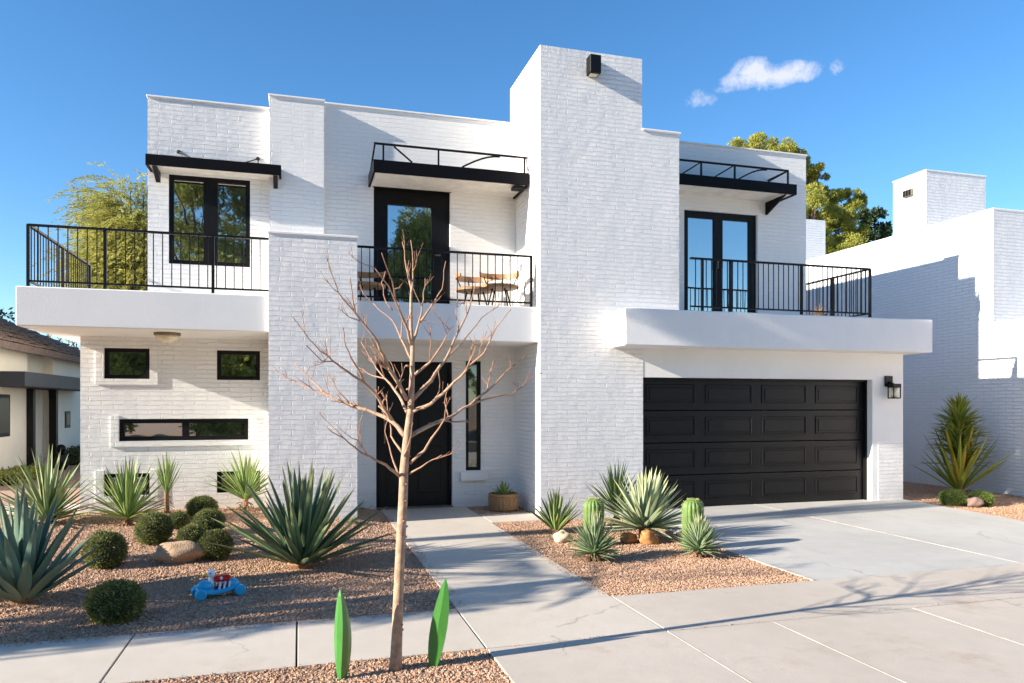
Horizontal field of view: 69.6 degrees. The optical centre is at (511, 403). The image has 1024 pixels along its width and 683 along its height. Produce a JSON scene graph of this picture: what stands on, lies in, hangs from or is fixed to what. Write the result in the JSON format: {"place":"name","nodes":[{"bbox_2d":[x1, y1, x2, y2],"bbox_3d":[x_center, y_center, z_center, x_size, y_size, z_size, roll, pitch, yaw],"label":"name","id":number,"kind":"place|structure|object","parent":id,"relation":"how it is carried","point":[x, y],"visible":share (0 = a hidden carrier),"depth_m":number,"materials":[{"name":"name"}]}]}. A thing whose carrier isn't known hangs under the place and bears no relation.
{"place":"outdoors","nodes":[
{"label":"outdoors","id":0,"kind":"place"},
{"bbox_2d":[0,465,79,505],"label":"patio","id":1,"kind":"structure","parent":0,"point":[10,493],"depth_m":14.33,"materials":[{"name":"beige concrete"}]},
{"bbox_2d":[0,463,52,485],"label":"hedge","id":2,"kind":"object","parent":1,"relation":"on","point":[11,471],"visible":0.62,"depth_m":14.86,"materials":[{"name":"green plant"}]},
{"bbox_2d":[53,444,68,469],"bbox_3d":[-11.025,1.295,17.998,0.340,0.610,0.335,0,0,-16],"label":"urn","id":3,"kind":"object","parent":1,"relation":"on","point":[62,448],"visible":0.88,"depth_m":17.91,"materials":[{"name":"black ceramic"}]},
{"bbox_2d":[64,444,79,464],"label":"hedge","id":4,"kind":"object","parent":1,"relation":"on","point":[73,455],"visible":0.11,"depth_m":19.27,"materials":[{"name":"green plant"}]},
{"bbox_2d":[5,504,79,513],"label":"garden path","id":5,"kind":"structure","parent":0,"point":[64,507],"depth_m":11.43,"materials":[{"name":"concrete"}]},
{"bbox_2d":[0,609,484,682],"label":"sidewalk","id":6,"kind":"structure","parent":0,"point":[163,655],"depth_m":4.77,"materials":[{"name":"concrete"}]},
{"bbox_2d":[498,256,512,305],"bbox_3d":[-0.097,-1.833,11.369,0.200,0.874,0.180,0,0,-16],"label":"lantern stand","id":7,"kind":"object","parent":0,"point":[506,259],"visible":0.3,"depth_m":11.34,"materials":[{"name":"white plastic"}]},
{"bbox_2d":[0,0,1023,349],"label":"sky","id":8,"kind":"structure","parent":0,"point":[880,93],"materials":[{"name":"blue"}]},
{"bbox_2d":[296,534,786,667],"bbox_3d":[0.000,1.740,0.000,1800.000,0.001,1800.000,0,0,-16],"label":"ground","id":9,"kind":"structure","parent":0,"point":[297,633],"depth_m":5.41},
{"bbox_2d":[0,307,15,323],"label":"oak tree","id":10,"kind":"object","parent":9,"relation":"on","point":[5,315],"visible":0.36,"depth_m":31.59,"materials":[{"name":"green plant"}]},
{"bbox_2d":[0,318,79,469],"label":"cottage","id":11,"kind":"structure","parent":9,"relation":"on","point":[39,393],"depth_m":17.06,"materials":[{"name":"beige paint"}]},
{"bbox_2d":[0,394,9,436],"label":"window","id":12,"kind":"structure","parent":11,"relation":"in","point":[4,398],"depth_m":15.56,"materials":[{"name":"grey glass"}]},
{"bbox_2d":[65,411,69,427],"bbox_3d":[-12.053,0.425,19.965,0.036,0.450,0.450,0,0,-16],"label":"window","id":13,"kind":"structure","parent":11,"relation":"in","point":[67,413],"depth_m":19.89,"materials":[{"name":"grey glass"}]},
{"bbox_2d":[47,334,79,349],"bbox_3d":[-17.122,-0.779,29.049,3.402,5.159,3.344,0,0,-16],"label":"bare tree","id":14,"kind":"object","parent":9,"relation":"on","point":[68,342],"visible":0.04,"depth_m":28.83,"materials":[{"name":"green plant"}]},
{"bbox_2d":[32,161,147,342],"bbox_3d":[-9.587,-1.996,18.550,4.307,7.608,3.860,0,0,39],"label":"palo verde tree","id":15,"kind":"object","parent":9,"relation":"on","point":[98,210],"visible":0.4,"depth_m":17.60,"materials":[{"name":"green plant"}]},
{"bbox_2d":[148,651,509,682],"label":"gravel bed","id":16,"kind":"object","parent":9,"relation":"on","point":[386,669],"visible":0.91,"depth_m":4.40,"materials":[{"name":"brown gravel"}]},
{"bbox_2d":[334,589,351,679],"bbox_3d":[-0.994,1.354,4.335,0.101,0.532,0.072,0,0,-16],"label":"leaf sculpture","id":17,"kind":"object","parent":16,"relation":"on","point":[342,638],"visible":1,"depth_m":4.32,"materials":[{"name":"green plastic"}]},
{"bbox_2d":[271,229,541,671],"bbox_3d":[-0.591,0.278,4.607,1.790,2.747,1.116,0,0,-16],"label":"young tree","id":18,"kind":"object","parent":16,"relation":"on","point":[407,434],"visible":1,"depth_m":4.47,"materials":[{"name":"brown plant"}]},
{"bbox_2d":[428,578,448,666],"bbox_3d":[-0.454,1.347,4.549,0.129,0.545,0.082,0,0,-16],"label":"leaf sculpture","id":19,"kind":"object","parent":16,"relation":"on","point":[438,630],"visible":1,"depth_m":4.53,"materials":[{"name":"green plastic"}]},
{"bbox_2d":[16,45,931,518],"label":"modern house","id":20,"kind":"structure","parent":9,"relation":"on","point":[656,315],"depth_m":10.85,"materials":[{"name":"brick"}]},
{"bbox_2d":[105,348,149,378],"bbox_3d":[-5.378,-0.558,10.360,0.574,0.424,0.290,0,0,-16],"label":"window","id":21,"kind":"structure","parent":20,"relation":"in","point":[120,363],"depth_m":10.24,"materials":[{"name":"black glass"}]},
{"bbox_2d":[105,473,149,495],"bbox_3d":[-5.347,1.119,10.254,0.574,0.306,0.070,0,0,-16],"label":"window","id":22,"kind":"structure","parent":20,"relation":"in","point":[147,487],"depth_m":10.27,"materials":[{"name":"black glass"}]},
{"bbox_2d":[119,418,247,440],"bbox_3d":[-4.666,0.365,10.565,1.686,0.306,0.290,0,0,-16],"label":"window","id":23,"kind":"structure","parent":20,"relation":"in","point":[129,429],"depth_m":10.42,"materials":[{"name":"black glass"}]},
{"bbox_2d":[169,174,249,266],"bbox_3d":[-4.334,-2.609,10.578,1.083,1.264,0.070,0,0,-16],"label":"window","id":24,"kind":"structure","parent":20,"relation":"in","point":[201,205],"depth_m":10.55,"materials":[{"name":"black glass"}]},
{"bbox_2d":[217,350,259,379],"bbox_3d":[-3.984,-0.554,10.762,0.585,0.424,0.290,0,0,-16],"label":"window","id":25,"kind":"structure","parent":20,"relation":"in","point":[231,365],"depth_m":10.64,"materials":[{"name":"black glass"}]},
{"bbox_2d":[217,471,259,492],"bbox_3d":[-3.954,1.122,10.657,0.585,0.304,0.070,0,0,-16],"label":"window","id":26,"kind":"structure","parent":20,"relation":"in","point":[220,474],"depth_m":10.59,"materials":[{"name":"black glass"}]},
{"bbox_2d":[357,271,385,300],"bbox_3d":[-2.099,-1.666,10.585,0.604,0.547,0.555,0,0,-31],"label":"balcony chair","id":27,"kind":"object","parent":20,"relation":"on","point":[365,285],"visible":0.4,"depth_m":10.63,"materials":[{"name":"brown wood"}]},
{"bbox_2d":[372,186,450,303],"bbox_3d":[-1.541,-2.370,11.341,1.210,2.000,0.132,0,0,-16],"label":"balcony door","id":28,"kind":"structure","parent":20,"relation":"in","point":[422,215],"depth_m":11.37,"materials":[{"name":"black glass"}]},
{"bbox_2d":[376,361,452,509],"bbox_3d":[-1.506,0.476,11.348,1.172,2.249,0.220,0,0,-16],"label":"front door","id":29,"kind":"structure","parent":20,"relation":"in","point":[430,486],"depth_m":11.41,"materials":[{"name":"black paint"}]},
{"bbox_2d":[460,361,488,480],"bbox_3d":[-0.633,0.268,11.678,0.450,1.875,0.390,0,0,-16],"label":"window","id":30,"kind":"structure","parent":20,"relation":"in","point":[473,375],"depth_m":11.62,"materials":[{"name":"black glass"}]},
{"bbox_2d":[455,273,494,304],"bbox_3d":[-0.553,-1.666,11.001,0.604,0.547,0.555,0,0,-26],"label":"balcony chair","id":31,"kind":"object","parent":20,"relation":"on","point":[466,290],"visible":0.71,"depth_m":11.01,"materials":[{"name":"brown wood"}]},
{"bbox_2d":[479,271,519,305],"bbox_3d":[-0.184,-1.691,10.878,0.604,0.547,0.555,0,0,9],"label":"balcony chair","id":32,"kind":"object","parent":20,"relation":"on","point":[506,287],"visible":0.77,"depth_m":10.88,"materials":[{"name":"brown wood"}]},
{"bbox_2d":[684,210,755,312],"bbox_3d":[3.434,-2.280,12.420,1.383,1.820,0.380,0,0,-16],"label":"balcony door","id":33,"kind":"structure","parent":20,"relation":"in","point":[706,234],"depth_m":12.29,"materials":[{"name":"black glass"}]},
{"bbox_2d":[643,378,866,507],"bbox_3d":[3.906,0.612,11.739,4.197,2.016,0.110,0,0,-16],"label":"garage door","id":34,"kind":"structure","parent":20,"relation":"in","point":[779,414],"depth_m":11.74,"materials":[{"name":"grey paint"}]},
{"bbox_2d":[470,506,529,514],"bbox_3d":[-0.209,1.612,11.207,0.825,0.011,0.950,0,0,-16],"label":"gravel bed","id":35,"kind":"object","parent":9,"relation":"on","point":[521,511],"visible":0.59,"depth_m":11.04,"materials":[{"name":"brown gravel"}]},
{"bbox_2d":[488,480,518,511],"bbox_3d":[-0.130,1.373,11.120,0.464,0.474,0.464,0,0,-16],"label":"basket planter","id":36,"kind":"object","parent":35,"relation":"on","point":[504,499],"visible":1,"depth_m":10.96,"materials":[{"name":"brown wicker"}]},
{"bbox_2d":[0,484,1023,682],"bbox_3d":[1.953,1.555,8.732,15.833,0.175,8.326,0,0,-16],"label":"gravel","id":37,"kind":"structure","parent":9,"relation":"on","point":[306,573],"depth_m":6.49,"materials":[{"name":"brown gravel"}]},
{"bbox_2d":[0,445,102,522],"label":"yucca","id":38,"kind":"object","parent":37,"relation":"on","point":[48,488],"visible":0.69,"depth_m":9.18,"materials":[{"name":"green plant"}]},
{"bbox_2d":[0,483,105,605],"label":"agave","id":39,"kind":"object","parent":37,"relation":"on","point":[27,576],"visible":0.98,"depth_m":5.77,"materials":[{"name":"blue plant"}]},
{"bbox_2d":[80,529,129,569],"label":"ball shrub","id":40,"kind":"object","parent":37,"relation":"on","point":[112,545],"visible":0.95,"depth_m":7.03,"materials":[{"name":"green plant"}]},
{"bbox_2d":[80,578,149,624],"bbox_3d":[-2.915,1.470,5.429,0.448,0.372,0.441,0,0,-16],"label":"ball shrub","id":41,"kind":"object","parent":37,"relation":"on","point":[117,601],"visible":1,"depth_m":5.31,"materials":[{"name":"green plant"}]},
{"bbox_2d":[77,456,174,526],"bbox_3d":[-4.826,1.153,9.134,1.149,1.039,1.125,0,0,25],"label":"yucca","id":42,"kind":"object","parent":37,"relation":"on","point":[126,496],"visible":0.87,"depth_m":9.11,"materials":[{"name":"green plant"}]},
{"bbox_2d":[133,510,176,545],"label":"ball shrub","id":43,"kind":"object","parent":37,"relation":"on","point":[153,528],"visible":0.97,"depth_m":8.05,"materials":[{"name":"green plant"}]},
{"bbox_2d":[152,451,181,512],"bbox_3d":[-4.708,1.115,10.036,0.387,1.000,0.415,0,0,-26],"label":"dracaena","id":44,"kind":"object","parent":37,"relation":"on","point":[167,476],"visible":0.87,"depth_m":10.01,"materials":[{"name":"green plant"}]},
{"bbox_2d":[150,541,205,564],"bbox_3d":[-3.327,1.507,7.358,0.539,0.275,0.265,0,0,-16],"label":"boulder","id":45,"kind":"object","parent":37,"relation":"on","point":[177,552],"visible":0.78,"depth_m":7.28,"materials":[{"name":"beige stone"}]},
{"bbox_2d":[168,510,190,528],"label":"ball shrub","id":46,"kind":"object","parent":37,"relation":"on","point":[180,518],"visible":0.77,"depth_m":8.90,"materials":[{"name":"green plant"}]},
{"bbox_2d":[176,523,205,542],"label":"ball shrub","id":47,"kind":"object","parent":37,"relation":"on","point":[192,532],"visible":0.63,"depth_m":7.98,"materials":[{"name":"green plant"}]},
{"bbox_2d":[184,495,219,518],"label":"ball shrub","id":48,"kind":"object","parent":37,"relation":"on","point":[193,505],"visible":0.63,"depth_m":9.64,"materials":[{"name":"green plant"}]},
{"bbox_2d":[192,507,225,531],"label":"ball shrub","id":49,"kind":"object","parent":37,"relation":"on","point":[204,519],"visible":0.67,"depth_m":8.60,"materials":[{"name":"green plant"}]},
{"bbox_2d":[198,528,234,560],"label":"ball shrub","id":50,"kind":"object","parent":37,"relation":"on","point":[221,537],"visible":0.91,"depth_m":7.42,"materials":[{"name":"green plant"}]},
{"bbox_2d":[191,568,245,600],"bbox_3d":[-2.418,1.462,6.067,0.396,0.241,0.193,0,0,-34],"label":"toy car","id":51,"kind":"object","parent":37,"relation":"on","point":[202,590],"visible":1,"depth_m":6.03,"materials":[{"name":"blue plastic"}]},
{"bbox_2d":[206,447,268,511],"bbox_3d":[-3.738,1.111,10.250,1.016,1.065,0.997,0,0,41],"label":"yucca","id":52,"kind":"object","parent":37,"relation":"on","point":[248,473],"visible":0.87,"depth_m":10.17,"materials":[{"name":"green plant"}]},
{"bbox_2d":[196,458,395,569],"bbox_3d":[-2.046,1.081,7.173,1.637,1.147,1.611,0,0,37],"label":"agave","id":53,"kind":"object","parent":37,"relation":"on","point":[301,524],"visible":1,"depth_m":7.00,"materials":[{"name":"green plant"}]},
{"bbox_2d":[348,515,359,522],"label":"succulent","id":54,"kind":"object","parent":37,"relation":"on","point":[352,518],"visible":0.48,"depth_m":9.48,"materials":[{"name":"green plant"}]},
{"bbox_2d":[382,506,665,648],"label":"walkway","id":55,"kind":"structure","parent":9,"relation":"on","point":[509,591],"depth_m":6.45,"materials":[{"name":"concrete"}]},
{"bbox_2d":[493,519,809,595],"bbox_3d":[1.226,1.607,8.305,1.973,0.016,3.963,0,0,-16],"label":"gravel bed","id":56,"kind":"object","parent":9,"relation":"on","point":[562,546],"visible":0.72,"depth_m":7.47,"materials":[{"name":"brown gravel"}]},
{"bbox_2d":[528,486,582,532],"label":"agave","id":57,"kind":"object","parent":56,"relation":"on","point":[555,521],"visible":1,"depth_m":9.05,"materials":[{"name":"green plant"}]},
{"bbox_2d":[553,530,572,542],"bbox_3d":[0.589,1.549,8.542,0.230,0.165,0.173,0,0,-16],"label":"rock","id":58,"kind":"object","parent":56,"relation":"on","point":[559,536],"visible":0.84,"depth_m":8.48,"materials":[{"name":"stone"}]},
{"bbox_2d":[582,497,604,537],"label":"barrel cactus","id":59,"kind":"object","parent":56,"relation":"on","point":[593,504],"visible":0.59,"depth_m":8.26,"materials":[{"name":"green plant"}]},
{"bbox_2d":[564,511,625,562],"bbox_3d":[0.852,1.364,7.548,0.680,0.575,0.671,0,0,-16],"label":"dwarf yucca","id":60,"kind":"object","parent":56,"relation":"on","point":[594,544],"visible":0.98,"depth_m":7.47,"materials":[{"name":"green plant"}]},
{"bbox_2d":[582,460,639,525],"bbox_3d":[1.392,1.226,9.687,1.086,1.052,0.929,0,0,-16],"label":"yucca","id":61,"kind":"object","parent":56,"relation":"on","point":[612,486],"visible":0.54,"depth_m":9.65,"materials":[{"name":"green plant"}]},
{"bbox_2d":[620,532,637,543],"bbox_3d":[1.356,1.555,8.511,0.224,0.146,0.166,0,0,-16],"label":"rock","id":62,"kind":"object","parent":56,"relation":"on","point":[629,537],"visible":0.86,"depth_m":8.45,"materials":[{"name":"orange stone"}]},
{"bbox_2d":[598,467,684,539],"bbox_3d":[1.559,1.177,8.710,1.246,0.906,1.202,0,0,18],"label":"agave","id":63,"kind":"object","parent":56,"relation":"on","point":[645,509],"visible":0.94,"depth_m":8.61,"materials":[{"name":"green plant"}]},
{"bbox_2d":[639,529,658,544],"bbox_3d":[1.557,1.536,8.421,0.225,0.202,0.174,0,0,-16],"label":"rock","id":64,"kind":"object","parent":56,"relation":"on","point":[648,537],"visible":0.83,"depth_m":8.36,"materials":[{"name":"orange stone"}]},
{"bbox_2d":[681,498,704,548],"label":"barrel cactus","id":65,"kind":"object","parent":56,"relation":"on","point":[694,506],"visible":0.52,"depth_m":8.04,"materials":[{"name":"green plant"}]},
{"bbox_2d":[672,512,729,557],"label":"dwarf yucca","id":66,"kind":"object","parent":56,"relation":"on","point":[698,537],"visible":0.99,"depth_m":7.65,"materials":[{"name":"green plant"}]},
{"bbox_2d":[488,564,1023,682],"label":"driveway apron","id":67,"kind":"object","parent":9,"relation":"on","point":[741,634],"visible":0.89,"depth_m":5.02,"materials":[{"name":"concrete"}]},
{"bbox_2d":[727,131,871,254],"bbox_3d":[11.224,-4.195,27.809,7.148,11.990,3.898,0,0,-16],"label":"tree","id":68,"kind":"object","parent":9,"relation":"on","point":[833,212],"visible":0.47,"depth_m":27.91,"materials":[{"name":"green plant"}]},
{"bbox_2d":[838,205,892,244],"bbox_3d":[15.595,-3.488,32.666,3.391,10.576,2.107,0,0,-16],"label":"oak tree","id":69,"kind":"object","parent":9,"relation":"on","point":[882,230],"visible":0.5,"depth_m":32.45,"materials":[{"name":"green plant"}]},
{"bbox_2d":[806,169,1023,496],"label":"neighbour house","id":70,"kind":"structure","parent":9,"relation":"on","point":[947,258],"depth_m":14.51,"materials":[{"name":"paint"}]},
{"bbox_2d":[903,482,1023,519],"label":"gravel bed","id":71,"kind":"object","parent":9,"relation":"on","point":[943,489],"visible":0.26,"depth_m":12.38,"materials":[{"name":"brown gravel"}]},
{"bbox_2d":[938,488,968,506],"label":"ball shrub","id":72,"kind":"object","parent":71,"relation":"on","point":[953,497],"visible":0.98,"depth_m":11.74,"materials":[{"name":"green plant"}]},
{"bbox_2d":[914,393,1013,491],"bbox_3d":[8.090,0.714,13.124,1.622,1.874,1.584,0,0,-16],"label":"yucca","id":73,"kind":"object","parent":71,"relation":"on","point":[960,445],"visible":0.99,"depth_m":13.05,"materials":[{"name":"green plant"}]},
{"bbox_2d":[966,497,983,507],"bbox_3d":[7.322,1.566,11.630,0.288,0.194,0.203,0,0,-16],"label":"rock","id":74,"kind":"object","parent":71,"relation":"on","point":[973,502],"visible":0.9,"depth_m":11.57,"materials":[{"name":"pink stone"}]},
{"bbox_2d":[969,490,995,505],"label":"ball shrub","id":75,"kind":"object","parent":71,"relation":"on","point":[987,497],"visible":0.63,"depth_m":11.72,"materials":[{"name":"green plant"}]},
{"bbox_2d":[806,305,830,315],"bbox_3d":[5.025,-1.515,12.069,0.447,0.306,0.366,0,0,28],"label":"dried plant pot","id":76,"kind":"object","parent":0,"point":[818,313],"visible":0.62,"depth_m":12.03,"materials":[{"name":"brown plant"}]},
{"bbox_2d":[620,499,1023,582],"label":"driveway","id":77,"kind":"structure","parent":0,"point":[816,548],"depth_m":8.88,"materials":[{"name":"grey concrete"}]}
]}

